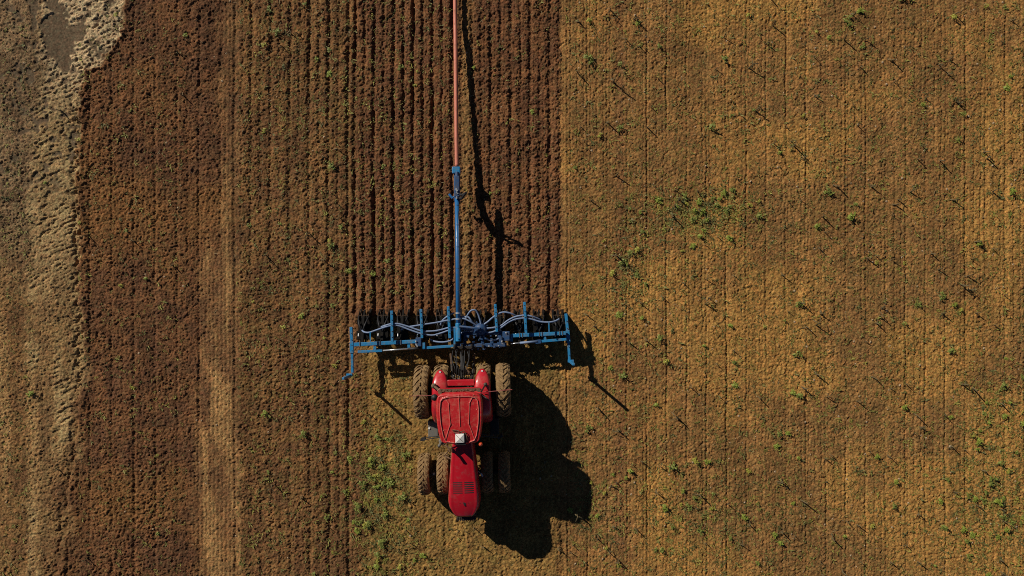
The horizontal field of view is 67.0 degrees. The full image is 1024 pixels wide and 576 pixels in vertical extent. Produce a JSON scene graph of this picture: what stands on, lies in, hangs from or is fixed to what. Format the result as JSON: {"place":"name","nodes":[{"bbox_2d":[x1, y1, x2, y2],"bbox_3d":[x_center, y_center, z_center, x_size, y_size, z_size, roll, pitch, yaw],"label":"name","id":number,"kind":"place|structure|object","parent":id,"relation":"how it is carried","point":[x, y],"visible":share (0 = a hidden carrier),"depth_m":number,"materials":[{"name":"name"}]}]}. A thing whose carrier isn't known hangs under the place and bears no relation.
{"place":"outdoors","nodes":[
{"label":"outdoors","id":0,"kind":"place"},
{"bbox_2d":[0,0,1022,575],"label":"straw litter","id":1,"kind":"object","parent":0,"point":[478,224],"visible":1,"depth_m":28.97,"materials":[{"name":"beige plant"}]},
{"bbox_2d":[0,0,1023,575],"bbox_3d":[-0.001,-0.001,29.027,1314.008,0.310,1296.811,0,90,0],"label":"field ground","id":2,"kind":"structure","parent":0,"point":[206,240],"depth_m":28.99,"materials":[{"name":"soil"}]},
{"bbox_2d":[26,390,33,396],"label":"weed","id":3,"kind":"object","parent":2,"relation":"on","point":[30,394],"visible":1,"depth_m":28.82,"materials":[{"name":"green plant"}]},
{"bbox_2d":[299,430,306,438],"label":"weed","id":4,"kind":"object","parent":2,"relation":"on","point":[303,434],"visible":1,"depth_m":28.86,"materials":[{"name":"green plant"}]},
{"bbox_2d":[328,161,335,170],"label":"weed","id":5,"kind":"object","parent":2,"relation":"on","point":[330,165],"visible":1,"depth_m":28.86,"materials":[{"name":"green plant"}]},
{"bbox_2d":[353,502,361,512],"bbox_3d":[-5.770,8.183,28.858,0.278,0.281,0.410,-13,90,0],"label":"weed","id":6,"kind":"object","parent":2,"relation":"on","point":[356,505],"visible":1,"depth_m":28.83,"materials":[{"name":"green plant"}]},
{"bbox_2d":[364,520,371,529],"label":"weed","id":7,"kind":"object","parent":2,"relation":"on","point":[368,525],"visible":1,"depth_m":28.86,"materials":[{"name":"green plant"}]},
{"bbox_2d":[377,539,385,549],"bbox_3d":[-4.870,9.569,28.884,0.319,0.200,0.448,2,90,0],"label":"weed","id":8,"kind":"object","parent":2,"relation":"on","point":[380,542],"visible":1,"depth_m":28.84,"materials":[{"name":"green plant"}]},
{"bbox_2d":[381,508,388,520],"bbox_3d":[-4.760,8.464,28.896,0.279,0.282,0.412,18,90,0],"label":"weed","id":9,"kind":"object","parent":2,"relation":"on","point":[385,514],"visible":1,"depth_m":28.88,"materials":[{"name":"green plant"}]},
{"bbox_2d":[386,478,394,488],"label":"weed","id":10,"kind":"object","parent":2,"relation":"on","point":[389,483],"visible":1,"depth_m":28.86,"materials":[{"name":"green plant"}]},
{"bbox_2d":[398,492,406,501],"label":"weed","id":11,"kind":"object","parent":2,"relation":"on","point":[402,497],"visible":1,"depth_m":28.81,"materials":[{"name":"green plant"}]},
{"bbox_2d":[402,451,410,459],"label":"weed","id":12,"kind":"object","parent":2,"relation":"on","point":[405,455],"visible":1,"depth_m":28.87,"materials":[{"name":"green plant"}]},
{"bbox_2d":[342,167,574,379],"bbox_3d":[-1.893,-0.592,28.179,8.310,1.762,7.660,0,90,0],"label":"slurry injector","id":13,"kind":"object","parent":2,"relation":"on","point":[463,330],"visible":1,"depth_m":28.07,"materials":[{"name":"blue paint"}]},
{"bbox_2d":[453,0,458,166],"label":"drag hose","id":14,"kind":"object","parent":13,"relation":"attached to","point":[456,142],"visible":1,"depth_m":28.48,"materials":[{"name":"rubber"}]},
{"bbox_2d":[413,350,511,520],"bbox_3d":[-1.739,5.309,27.331,3.581,3.392,6.181,-1,90,0],"label":"tractor","id":15,"kind":"object","parent":2,"relation":"on","point":[460,409],"visible":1,"depth_m":27.07,"materials":[{"name":"metal"}]},
{"bbox_2d":[0,0,1023,575],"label":"ground cover","id":16,"kind":"object","parent":2,"relation":"on","point":[646,236],"visible":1,"depth_m":28.97,"materials":[{"name":"plant"}]},
{"bbox_2d":[3,0,1023,574],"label":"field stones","id":17,"kind":"object","parent":2,"relation":"on","point":[715,300],"visible":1,"depth_m":28.98,"materials":[{"name":"grey stone"}]},
{"bbox_2d":[583,55,593,64],"bbox_3d":[2.860,-8.573,28.890,0.479,0.214,0.341,45,90,0],"label":"weed","id":18,"kind":"object","parent":2,"relation":"on","point":[590,57],"visible":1,"depth_m":28.84,"materials":[{"name":"green plant"}]},
{"bbox_2d":[584,424,592,433],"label":"weed","id":19,"kind":"object","parent":2,"relation":"on","point":[589,428],"visible":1,"depth_m":28.89,"materials":[{"name":"green plant"}]},
{"bbox_2d":[618,371,627,379],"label":"weed","id":20,"kind":"object","parent":2,"relation":"on","point":[622,376],"visible":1,"depth_m":28.85,"materials":[{"name":"green plant"}]},
{"bbox_2d":[618,258,628,266],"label":"weed","id":21,"kind":"object","parent":2,"relation":"on","point":[626,263],"visible":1,"depth_m":28.89,"materials":[{"name":"green plant"}]},
{"bbox_2d":[655,196,662,203],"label":"weed","id":22,"kind":"object","parent":2,"relation":"on","point":[658,199],"visible":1,"depth_m":28.95,"materials":[{"name":"green plant"}]},
{"bbox_2d":[656,334,662,341],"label":"weed","id":23,"kind":"object","parent":2,"relation":"on","point":[659,337],"visible":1,"depth_m":28.85,"materials":[{"name":"green plant"}]},
{"bbox_2d":[662,504,668,512],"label":"weed","id":24,"kind":"object","parent":2,"relation":"on","point":[665,508],"visible":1,"depth_m":28.84,"materials":[{"name":"green plant"}]},
{"bbox_2d":[667,461,678,471],"bbox_3d":[5.968,6.672,28.847,0.448,0.307,0.304,-38,90,0],"label":"weed","id":25,"kind":"object","parent":2,"relation":"on","point":[672,467],"visible":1,"depth_m":28.82,"materials":[{"name":"green plant"}]},
{"bbox_2d":[691,215,696,222],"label":"weed","id":26,"kind":"object","parent":2,"relation":"on","point":[693,218],"visible":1,"depth_m":28.90,"materials":[{"name":"green plant"}]},
{"bbox_2d":[700,207,705,214],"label":"weed","id":27,"kind":"object","parent":2,"relation":"on","point":[703,211],"visible":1,"depth_m":28.94,"materials":[{"name":"green plant"}]},
{"bbox_2d":[707,122,715,130],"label":"weed","id":28,"kind":"object","parent":2,"relation":"on","point":[713,125],"visible":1,"depth_m":28.82,"materials":[{"name":"green plant"}]},
{"bbox_2d":[726,235,733,241],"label":"weed","id":29,"kind":"object","parent":2,"relation":"on","point":[729,238],"visible":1,"depth_m":28.84,"materials":[{"name":"green plant"}]},
{"bbox_2d":[792,350,802,357],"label":"weed","id":30,"kind":"object","parent":2,"relation":"on","point":[795,355],"visible":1,"depth_m":28.87,"materials":[{"name":"green plant"}]},
{"bbox_2d":[796,393,802,398],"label":"weed","id":31,"kind":"object","parent":2,"relation":"on","point":[799,395],"visible":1,"depth_m":28.85,"materials":[{"name":"green plant"}]},
{"bbox_2d":[795,301,804,307],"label":"weed","id":32,"kind":"object","parent":2,"relation":"on","point":[799,304],"visible":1,"depth_m":28.88,"materials":[{"name":"green plant"}]},
{"bbox_2d":[823,187,834,195],"bbox_3d":[11.849,-3.577,28.877,0.415,0.284,0.281,21,90,0],"label":"weed","id":33,"kind":"object","parent":2,"relation":"on","point":[829,191],"visible":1,"depth_m":28.86,"materials":[{"name":"green plant"}]},
{"bbox_2d":[843,14,852,26],"bbox_3d":[12.572,-9.973,28.930,0.361,0.226,0.507,-4,90,0],"label":"weed","id":34,"kind":"object","parent":2,"relation":"on","point":[847,21],"visible":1,"depth_m":28.88,"materials":[{"name":"green plant"}]},
{"bbox_2d":[847,212,855,220],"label":"weed","id":35,"kind":"object","parent":2,"relation":"on","point":[850,216],"visible":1,"depth_m":28.80,"materials":[{"name":"green plant"}]},
{"bbox_2d":[856,7,865,13],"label":"weed","id":36,"kind":"object","parent":2,"relation":"on","point":[860,10],"visible":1,"depth_m":28.86,"materials":[{"name":"green plant"}]},
{"bbox_2d":[939,291,945,300],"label":"weed","id":37,"kind":"object","parent":2,"relation":"on","point":[943,295],"visible":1,"depth_m":28.90,"materials":[{"name":"green plant"}]},
{"bbox_2d":[940,524,948,530],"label":"weed","id":38,"kind":"object","parent":2,"relation":"on","point":[944,527],"visible":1,"depth_m":28.88,"materials":[{"name":"green plant"}]},
{"bbox_2d":[947,348,955,354],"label":"weed","id":39,"kind":"object","parent":2,"relation":"on","point":[951,350],"visible":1,"depth_m":28.87,"materials":[{"name":"green plant"}]},
{"bbox_2d":[961,525,967,533],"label":"weed","id":40,"kind":"object","parent":2,"relation":"on","point":[964,529],"visible":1,"depth_m":28.86,"materials":[{"name":"green plant"}]},
{"bbox_2d":[975,438,983,445],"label":"weed","id":41,"kind":"object","parent":2,"relation":"on","point":[979,441],"visible":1,"depth_m":28.84,"materials":[{"name":"green plant"}]},
{"bbox_2d":[988,475,998,486],"bbox_3d":[17.941,7.221,28.921,0.353,0.221,0.495,36,90,0],"label":"weed","id":42,"kind":"object","parent":2,"relation":"on","point":[991,484],"visible":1,"depth_m":28.87,"materials":[{"name":"green plant"}]},
{"bbox_2d":[993,498,1003,505],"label":"weed","id":43,"kind":"object","parent":2,"relation":"on","point":[999,502],"visible":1,"depth_m":28.83,"materials":[{"name":"green plant"}]},
{"bbox_2d":[1003,83,1009,91],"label":"weed","id":44,"kind":"object","parent":2,"relation":"on","point":[1007,88],"visible":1,"depth_m":28.95,"materials":[{"name":"green plant"}]},
{"bbox_2d":[1008,188,1017,194],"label":"weed","id":45,"kind":"object","parent":2,"relation":"on","point":[1012,191],"visible":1,"depth_m":28.85,"materials":[{"name":"green plant"}]},
{"bbox_2d":[1009,519,1016,527],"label":"weed","id":46,"kind":"object","parent":2,"relation":"on","point":[1012,522],"visible":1,"depth_m":28.88,"materials":[{"name":"green plant"}]}
]}

